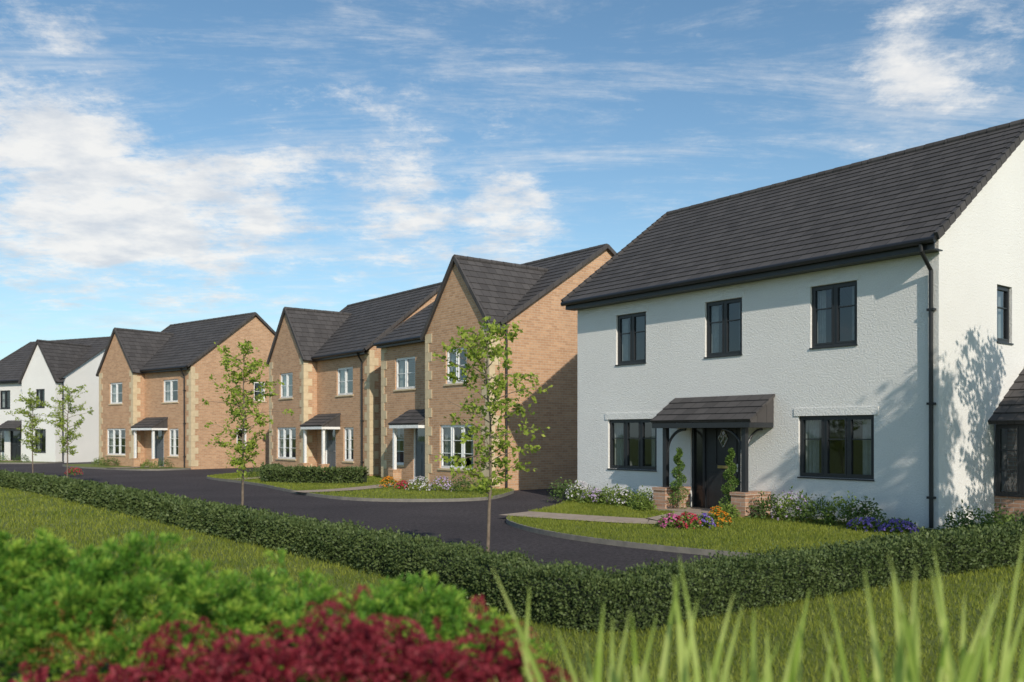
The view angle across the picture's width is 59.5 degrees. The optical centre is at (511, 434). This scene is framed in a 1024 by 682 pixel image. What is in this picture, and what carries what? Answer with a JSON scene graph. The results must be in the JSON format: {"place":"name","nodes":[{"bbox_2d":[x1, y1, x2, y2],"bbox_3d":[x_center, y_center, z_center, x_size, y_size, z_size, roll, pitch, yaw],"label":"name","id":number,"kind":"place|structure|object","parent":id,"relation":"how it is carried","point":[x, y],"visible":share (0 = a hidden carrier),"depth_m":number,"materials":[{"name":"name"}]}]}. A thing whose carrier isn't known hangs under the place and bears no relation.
{"place":"outdoors","nodes":[
{"label":"outdoors","id":0,"kind":"place"},
{"bbox_2d":[0,461,35,462],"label":"lawn","id":1,"kind":"structure","parent":0,"point":[16,461],"depth_m":53.33,"materials":[{"name":"green plant"}]},
{"bbox_2d":[11,454,30,462],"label":"shrub","id":2,"kind":"object","parent":1,"relation":"on","point":[20,458],"visible":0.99,"depth_m":51.58,"materials":[{"name":"white plant"}]},
{"bbox_2d":[0,336,109,462],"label":"house","id":3,"kind":"structure","parent":0,"point":[43,369],"depth_m":54.24,"materials":[{"name":"paint"}]},
{"bbox_2d":[11,431,20,459],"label":"door","id":4,"kind":"structure","parent":3,"relation":"in","point":[15,435],"depth_m":54.92,"materials":[{"name":"metal"}]},
{"bbox_2d":[36,389,44,407],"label":"window","id":5,"kind":"structure","parent":3,"relation":"in","point":[40,390],"depth_m":53.24,"materials":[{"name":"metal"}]},
{"bbox_2d":[35,429,45,452],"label":"window","id":6,"kind":"structure","parent":3,"relation":"in","point":[39,445],"depth_m":53.24,"materials":[{"name":"metal"}]},
{"bbox_2d":[66,464,178,468],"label":"lawn","id":7,"kind":"structure","parent":0,"point":[93,465],"depth_m":45.08,"materials":[{"name":"green plant"}]},
{"bbox_2d":[91,456,108,465],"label":"shrub","id":8,"kind":"object","parent":7,"relation":"on","point":[97,460],"visible":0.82,"depth_m":46.65,"materials":[{"name":"green plant"}]},
{"bbox_2d":[99,457,120,465],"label":"shrub","id":9,"kind":"object","parent":7,"relation":"on","point":[107,460],"visible":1,"depth_m":45.96,"materials":[{"name":"green plant"}]},
{"bbox_2d":[140,459,158,467],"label":"shrub","id":10,"kind":"object","parent":7,"relation":"on","point":[143,464],"visible":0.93,"depth_m":42.77,"materials":[{"name":"green plant"}]},
{"bbox_2d":[152,457,174,468],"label":"shrub","id":11,"kind":"object","parent":7,"relation":"on","point":[165,463],"visible":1,"depth_m":42.40,"materials":[{"name":"green plant"}]},
{"bbox_2d":[0,462,716,579],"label":"road","id":12,"kind":"structure","parent":0,"point":[457,522],"depth_m":19.89,"materials":[{"name":"grey asphalt"}]},
{"bbox_2d":[4,388,53,472],"bbox_3d":[-17.093,0.025,31.860,1.545,3.352,1.330,0,0,29],"label":"young tree","id":13,"kind":"object","parent":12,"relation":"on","point":[32,403],"visible":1,"depth_m":31.89,"materials":[{"name":"green plant"}]},
{"bbox_2d":[0,461,63,463],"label":"kerb","id":14,"kind":"structure","parent":12,"relation":"on","point":[30,462],"depth_m":51.16,"materials":[{"name":"concrete"}]},
{"bbox_2d":[42,384,93,476],"bbox_3d":[-14.367,0.029,28.971,1.464,3.345,1.316,0,0,20],"label":"young tree","id":15,"kind":"object","parent":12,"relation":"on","point":[68,433],"visible":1,"depth_m":29.00,"materials":[{"name":"green plant"}]},
{"bbox_2d":[64,467,82,474],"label":"flowering shrub","id":16,"kind":"object","parent":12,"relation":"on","point":[71,471],"visible":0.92,"depth_m":35.89,"materials":[{"name":"red plant"}]},
{"bbox_2d":[62,463,190,470],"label":"kerb","id":17,"kind":"structure","parent":12,"relation":"on","point":[64,465],"depth_m":42.44,"materials":[{"name":"concrete"}]},
{"bbox_2d":[96,312,275,468],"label":"house","id":18,"kind":"structure","parent":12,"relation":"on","point":[155,387],"depth_m":45.41,"materials":[{"name":"brick"}]},
{"bbox_2d":[105,428,125,455],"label":"window","id":19,"kind":"structure","parent":18,"relation":"in","point":[112,445],"depth_m":46.76,"materials":[{"name":"white plastic"}]},
{"bbox_2d":[154,426,163,465],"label":"door","id":20,"kind":"structure","parent":18,"relation":"in","point":[159,434],"depth_m":45.00,"materials":[{"name":"wood"}]},
{"bbox_2d":[161,379,177,403],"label":"window","id":21,"kind":"structure","parent":18,"relation":"in","point":[169,382],"depth_m":44.52,"materials":[{"name":"white plastic"}]},
{"bbox_2d":[167,428,178,456],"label":"window","id":22,"kind":"structure","parent":18,"relation":"in","point":[173,438],"depth_m":44.29,"materials":[{"name":"white plastic"}]},
{"bbox_2d":[237,428,245,448],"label":"window","id":23,"kind":"structure","parent":18,"relation":"in","point":[237,428],"depth_m":45.37,"materials":[{"name":"white plastic"}]},
{"bbox_2d":[254,382,266,401],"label":"window","id":24,"kind":"structure","parent":18,"relation":"in","point":[263,389],"depth_m":46.11,"materials":[{"name":"white plastic"}]},
{"bbox_2d":[202,339,293,505],"bbox_3d":[-4.681,0.031,15.660,1.471,3.343,1.354,0,0,42],"label":"young tree","id":25,"kind":"object","parent":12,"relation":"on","point":[246,403],"visible":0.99,"depth_m":15.55,"materials":[{"name":"green plant"}]},
{"bbox_2d":[266,282,441,475],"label":"house","id":26,"kind":"structure","parent":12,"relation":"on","point":[325,367],"depth_m":37.79,"materials":[{"name":"brick"}]},
{"bbox_2d":[325,429,335,471],"bbox_3d":[-7.480,0.640,37.188,0.100,2.080,1.000,0,0,-38],"label":"door","id":27,"kind":"structure","parent":26,"relation":"in","point":[330,434],"depth_m":37.25,"materials":[{"name":"wood"}]},
{"bbox_2d":[335,366,353,396],"bbox_3d":[-6.684,-2.112,36.185,0.246,1.175,1.520,0,0,-38],"label":"window","id":28,"kind":"structure","parent":26,"relation":"in","point":[342,381],"depth_m":36.39,"materials":[{"name":"white plastic"}]},
{"bbox_2d":[342,427,353,462],"bbox_3d":[-6.488,0.427,35.933,0.246,1.415,0.970,0,0,-38],"label":"window","id":29,"kind":"structure","parent":26,"relation":"in","point":[349,460],"depth_m":35.92,"materials":[{"name":"white plastic"}]},
{"bbox_2d":[206,473,513,501],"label":"kerb","id":30,"kind":"structure","parent":12,"relation":"on","point":[384,499],"depth_m":23.04,"materials":[{"name":"concrete"}]},
{"bbox_2d":[373,243,615,489],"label":"house","id":31,"kind":"structure","parent":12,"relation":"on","point":[419,432],"depth_m":28.21,"materials":[{"name":"brick"}]},
{"bbox_2d":[414,423,425,480],"bbox_3d":[-3.049,0.640,30.594,0.100,2.080,1.000,0,0,-38],"label":"door","id":32,"kind":"structure","parent":31,"relation":"in","point":[419,433],"depth_m":30.73,"materials":[{"name":"wood"}]},
{"bbox_2d":[444,347,466,385],"bbox_3d":[-1.672,-2.103,27.865,0.246,1.155,1.270,0,0,-38],"label":"window","id":33,"kind":"structure","parent":31,"relation":"in","point":[449,382],"depth_m":27.95,"materials":[{"name":"white plastic"}]},
{"bbox_2d":[438,424,472,471],"bbox_3d":[-1.672,0.417,27.865,0.246,1.435,1.970,0,0,-38],"label":"window","id":34,"kind":"structure","parent":31,"relation":"in","point":[449,440],"depth_m":28.19,"materials":[{"name":"white plastic"}]},
{"bbox_2d":[506,505,773,556],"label":"kerb","id":35,"kind":"structure","parent":12,"relation":"on","point":[687,550],"depth_m":13.49,"materials":[{"name":"concrete"}]},
{"bbox_2d":[561,119,1023,529],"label":"house","id":36,"kind":"structure","parent":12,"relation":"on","point":[856,329],"depth_m":17.41,"materials":[{"name":"paint"}]},
{"bbox_2d":[607,419,656,471],"bbox_3d":[2.866,0.249,20.976,0.231,1.198,1.590,0,0,-38],"label":"window","id":37,"kind":"structure","parent":36,"relation":"in","point":[619,429],"depth_m":21.13,"materials":[{"name":"metal"}]},
{"bbox_2d":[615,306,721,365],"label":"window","id":38,"kind":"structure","parent":36,"relation":"in","point":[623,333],"depth_m":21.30,"materials":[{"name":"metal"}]},
{"bbox_2d":[667,447,688,508],"bbox_3d":[3.516,0.941,18.901,0.484,1.344,0.459,0,0,0],"label":"spiral topiary","id":39,"kind":"object","parent":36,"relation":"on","point":[679,469],"visible":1,"depth_m":18.86,"materials":[{"name":"green plant"}]},
{"bbox_2d":[692,422,740,507],"bbox_3d":[4.344,0.630,19.018,0.132,2.100,1.340,0,0,-38],"label":"door","id":40,"kind":"structure","parent":36,"relation":"in","point":[710,446],"depth_m":19.13,"materials":[{"name":"wood"}]},
{"bbox_2d":[704,298,741,358],"bbox_3d":[4.504,-2.221,18.868,0.231,1.198,0.990,0,0,-38],"label":"window","id":41,"kind":"structure","parent":36,"relation":"in","point":[715,322],"depth_m":18.88,"materials":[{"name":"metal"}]},
{"bbox_2d":[720,448,738,505],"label":"spiral topiary","id":42,"kind":"object","parent":36,"relation":"on","point":[732,480],"visible":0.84,"depth_m":17.81,"materials":[{"name":"green plant"}]},
{"bbox_2d":[809,281,857,349],"bbox_3d":[6.086,-2.221,16.833,0.231,1.198,0.995,0,0,-38],"label":"window","id":43,"kind":"structure","parent":36,"relation":"in","point":[819,308],"depth_m":16.85,"materials":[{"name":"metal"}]},
{"bbox_2d":[797,415,873,480],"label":"window","id":44,"kind":"structure","parent":36,"relation":"in","point":[859,429],"depth_m":17.00,"materials":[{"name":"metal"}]},
{"bbox_2d":[997,285,1013,344],"bbox_3d":[9.135,-2.226,16.787,0.640,1.088,0.231,0,0,-38],"label":"window","id":45,"kind":"structure","parent":36,"relation":"in","point":[999,288],"depth_m":16.91,"materials":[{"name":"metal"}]},
{"bbox_2d":[996,424,1023,496],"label":"bay window","id":46,"kind":"structure","parent":36,"relation":"in","point":[1020,427],"depth_m":16.17,"materials":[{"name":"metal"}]},
{"bbox_2d":[207,471,513,498],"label":"lawn","id":47,"kind":"structure","parent":0,"point":[467,493],"depth_m":24.97,"materials":[{"name":"green plant"}]},
{"bbox_2d":[245,465,260,477],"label":"shrub","id":48,"kind":"object","parent":47,"relation":"on","point":[251,472],"visible":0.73,"depth_m":33.48,"materials":[{"name":"green plant"}]},
{"bbox_2d":[258,462,368,483],"bbox_3d":[-7.145,1.375,30.533,5.208,0.807,1.974,0,0,34],"label":"hedge","id":49,"kind":"object","parent":47,"relation":"on","point":[275,472],"visible":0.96,"depth_m":29.63,"materials":[{"name":"green plant"}]},
{"bbox_2d":[295,482,416,492],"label":"path","id":50,"kind":"structure","parent":47,"relation":"on","point":[354,488],"depth_m":26.00,"materials":[{"name":"grey concrete"}]},
{"bbox_2d":[377,476,398,487],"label":"flowering shrub","id":51,"kind":"object","parent":47,"relation":"on","point":[390,479],"visible":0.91,"depth_m":27.21,"materials":[{"name":"orange plant"}]},
{"bbox_2d":[394,480,409,488],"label":"flowering shrub","id":52,"kind":"object","parent":47,"relation":"on","point":[402,483],"visible":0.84,"depth_m":26.32,"materials":[{"name":"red plant"}]},
{"bbox_2d":[405,476,433,491],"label":"flowering shrub","id":53,"kind":"object","parent":47,"relation":"on","point":[413,484],"visible":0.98,"depth_m":25.54,"materials":[{"name":"white plant"}]},
{"bbox_2d":[428,476,457,491],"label":"flowering shrub","id":54,"kind":"object","parent":47,"relation":"on","point":[445,485],"visible":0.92,"depth_m":25.39,"materials":[{"name":"pink plant"}]},
{"bbox_2d":[449,475,476,491],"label":"shrub","id":55,"kind":"object","parent":47,"relation":"on","point":[463,482],"visible":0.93,"depth_m":25.22,"materials":[{"name":"green plant"}]},
{"bbox_2d":[466,474,495,490],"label":"shrub","id":56,"kind":"object","parent":47,"relation":"on","point":[476,483],"visible":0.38,"depth_m":25.37,"materials":[{"name":"green plant"}]},
{"bbox_2d":[0,486,1023,681],"bbox_3d":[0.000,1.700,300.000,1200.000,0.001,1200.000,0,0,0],"label":"ground","id":57,"kind":"structure","parent":0,"point":[676,665],"depth_m":8.05,"materials":[{"name":"green plant"}]},
{"bbox_2d":[0,526,557,681],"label":"juniper bush","id":58,"kind":"object","parent":57,"relation":"on","point":[56,590],"visible":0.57,"depth_m":3.24,"materials":[{"name":"green plant"}]},
{"bbox_2d":[8,584,579,681],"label":"barberry bush","id":59,"kind":"object","parent":57,"relation":"on","point":[358,641],"visible":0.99,"depth_m":2.46,"materials":[{"name":"red plant"}]},
{"bbox_2d":[432,316,552,551],"bbox_3d":[-0.290,0.149,10.597,1.482,3.106,1.234,0,0,24],"label":"young tree","id":60,"kind":"object","parent":57,"relation":"on","point":[474,355],"visible":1,"depth_m":10.57,"materials":[{"name":"green plant"}]},
{"bbox_2d":[0,469,1023,633],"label":"hedge","id":61,"kind":"object","parent":57,"relation":"on","point":[575,597],"visible":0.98,"depth_m":9.70,"materials":[{"name":"green plant"}]},
{"bbox_2d":[494,586,656,681],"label":"sword leaf plant","id":62,"kind":"object","parent":57,"relation":"on","point":[597,672],"visible":0.96,"depth_m":2.31,"materials":[{"name":"green plant"}]},
{"bbox_2d":[492,555,778,681],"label":"sword leaf plant","id":63,"kind":"object","parent":57,"relation":"on","point":[691,644],"visible":1,"depth_m":2.32,"materials":[{"name":"green plant"}]},
{"bbox_2d":[624,575,888,681],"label":"sword leaf plant","id":64,"kind":"object","parent":57,"relation":"on","point":[792,676],"visible":0.9,"depth_m":2.36,"materials":[{"name":"green plant"}]},
{"bbox_2d":[702,610,840,681],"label":"sword leaf plant","id":65,"kind":"object","parent":57,"relation":"on","point":[753,669],"visible":0.82,"depth_m":2.28,"materials":[{"name":"green plant"}]},
{"bbox_2d":[820,565,1023,681],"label":"sword leaf plant","id":66,"kind":"object","parent":57,"relation":"on","point":[965,675],"visible":0.98,"depth_m":2.14,"materials":[{"name":"green plant"}]},
{"bbox_2d":[888,537,1023,681],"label":"sword leaf plant","id":67,"kind":"object","parent":57,"relation":"on","point":[947,665],"visible":0.91,"depth_m":2.34,"materials":[{"name":"green plant"}]},
{"bbox_2d":[0,0,1023,359],"label":"sky","id":68,"kind":"structure","parent":0,"point":[163,163],"materials":[{"name":"blue"}]},
{"bbox_2d":[506,498,1015,554],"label":"lawn","id":69,"kind":"structure","parent":0,"point":[744,539],"depth_m":14.52,"materials":[{"name":"green plant"}]},
{"bbox_2d":[501,511,708,523],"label":"path","id":70,"kind":"structure","parent":69,"relation":"on","point":[654,519],"depth_m":17.26,"materials":[{"name":"grey concrete"}]},
{"bbox_2d":[629,496,656,511],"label":"shrub","id":71,"kind":"object","parent":69,"relation":"on","point":[646,504],"visible":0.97,"depth_m":18.97,"materials":[{"name":"green plant"}]},
{"bbox_2d":[655,510,683,528],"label":"flowering shrub","id":72,"kind":"object","parent":69,"relation":"on","point":[669,520],"visible":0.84,"depth_m":15.48,"materials":[{"name":"pink plant"}]},
{"bbox_2d":[675,511,701,528],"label":"flowering shrub","id":73,"kind":"object","parent":69,"relation":"on","point":[691,518],"visible":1,"depth_m":15.32,"materials":[{"name":"pink plant"}]},
{"bbox_2d":[695,512,715,527],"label":"flowering shrub","id":74,"kind":"object","parent":69,"relation":"on","point":[704,519],"visible":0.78,"depth_m":15.45,"materials":[{"name":"purple plant"}]},
{"bbox_2d":[708,506,733,526],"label":"flowering shrub","id":75,"kind":"object","parent":69,"relation":"on","point":[722,518],"visible":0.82,"depth_m":15.73,"materials":[{"name":"orange plant"}]},
{"bbox_2d":[710,501,740,518],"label":"shrub","id":76,"kind":"object","parent":69,"relation":"on","point":[731,511],"visible":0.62,"depth_m":17.20,"materials":[{"name":"green plant"}]},
{"bbox_2d":[761,517,931,530],"bbox_3d":[5.912,1.617,16.257,0.700,0.001,3.300,0,0,-38],"label":"flower bed","id":77,"kind":"object","parent":69,"relation":"on","point":[822,523],"visible":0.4,"depth_m":16.60,"materials":[{"name":"soil"}]},
{"bbox_2d":[744,491,789,519],"bbox_3d":[4.939,1.375,17.143,0.919,0.574,0.814,0,0,0],"label":"shrub","id":78,"kind":"object","parent":77,"relation":"on","point":[763,504],"visible":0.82,"depth_m":17.14,"materials":[{"name":"green plant"}]},
{"bbox_2d":[771,486,815,520],"bbox_3d":[5.250,1.317,16.870,0.853,0.689,0.876,0,0,0],"label":"flowering shrub","id":79,"kind":"object","parent":77,"relation":"on","point":[792,500],"visible":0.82,"depth_m":16.76,"materials":[{"name":"green plant"}]},
{"bbox_2d":[786,494,836,523],"bbox_3d":[5.599,1.380,16.433,0.855,0.591,0.905,0,0,-36],"label":"shrub","id":80,"kind":"object","parent":77,"relation":"on","point":[809,513],"visible":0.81,"depth_m":16.34,"materials":[{"name":"green plant"}]},
{"bbox_2d":[819,490,868,526],"bbox_3d":[5.907,1.332,16.047,0.929,0.679,0.921,0,0,0],"label":"shrub","id":81,"kind":"object","parent":77,"relation":"on","point":[832,508],"visible":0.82,"depth_m":15.91,"materials":[{"name":"green plant"}]},
{"bbox_2d":[840,496,886,525],"bbox_3d":[6.196,1.379,15.639,0.786,0.609,0.784,0,0,-30],"label":"shrub","id":82,"kind":"object","parent":77,"relation":"on","point":[864,512],"visible":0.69,"depth_m":15.63,"materials":[{"name":"green plant"}]},
{"bbox_2d":[846,515,881,531],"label":"flowering shrub","id":83,"kind":"object","parent":77,"relation":"on","point":[857,523],"visible":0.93,"depth_m":15.05,"materials":[{"name":"purple plant"}]},
{"bbox_2d":[876,517,918,533],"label":"flowering shrub","id":84,"kind":"object","parent":77,"relation":"on","point":[896,525],"visible":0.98,"depth_m":14.66,"materials":[{"name":"purple plant"}]},
{"bbox_2d":[937,499,989,530],"bbox_3d":[7.245,1.348,14.248,0.763,0.634,0.814,0,0,0],"label":"shrub","id":85,"kind":"object","parent":69,"relation":"on","point":[964,521],"visible":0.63,"depth_m":14.23,"materials":[{"name":"green plant"}]},
{"bbox_2d":[967,503,1014,527],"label":"shrub","id":86,"kind":"object","parent":69,"relation":"on","point":[989,518],"visible":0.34,"depth_m":14.37,"materials":[{"name":"green plant"}]},
{"bbox_2d":[991,510,1023,524],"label":"shrub","id":87,"kind":"object","parent":69,"relation":"on","point":[1017,517],"visible":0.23,"depth_m":14.82,"materials":[{"name":"green plant"}]},
{"label":"flower bed","id":88,"kind":"structure","parent":0,"visible":0},
{"bbox_2d":[547,477,576,501],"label":"shrub","id":89,"kind":"object","parent":88,"relation":"on","point":[563,490],"visible":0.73,"depth_m":21.91,"materials":[{"name":"green plant"}]},
{"bbox_2d":[565,480,592,501],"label":"flowering shrub","id":90,"kind":"object","parent":88,"relation":"on","point":[578,488],"visible":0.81,"depth_m":21.37,"materials":[{"name":"white plant"}]},
{"bbox_2d":[578,486,607,503],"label":"flowering shrub","id":91,"kind":"object","parent":88,"relation":"on","point":[591,495],"visible":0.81,"depth_m":20.91,"materials":[{"name":"green plant"}]},
{"bbox_2d":[596,483,621,504],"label":"shrub","id":92,"kind":"object","parent":88,"relation":"on","point":[605,494],"visible":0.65,"depth_m":20.59,"materials":[{"name":"green plant"}]},
{"bbox_2d":[609,486,635,506],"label":"flowering shrub","id":93,"kind":"object","parent":88,"relation":"on","point":[623,496],"visible":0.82,"depth_m":20.17,"materials":[{"name":"white plant"}]},
{"bbox_2d":[625,485,652,507],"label":"shrub","id":94,"kind":"object","parent":88,"relation":"on","point":[635,496],"visible":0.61,"depth_m":19.75,"materials":[{"name":"green plant"}]}
]}

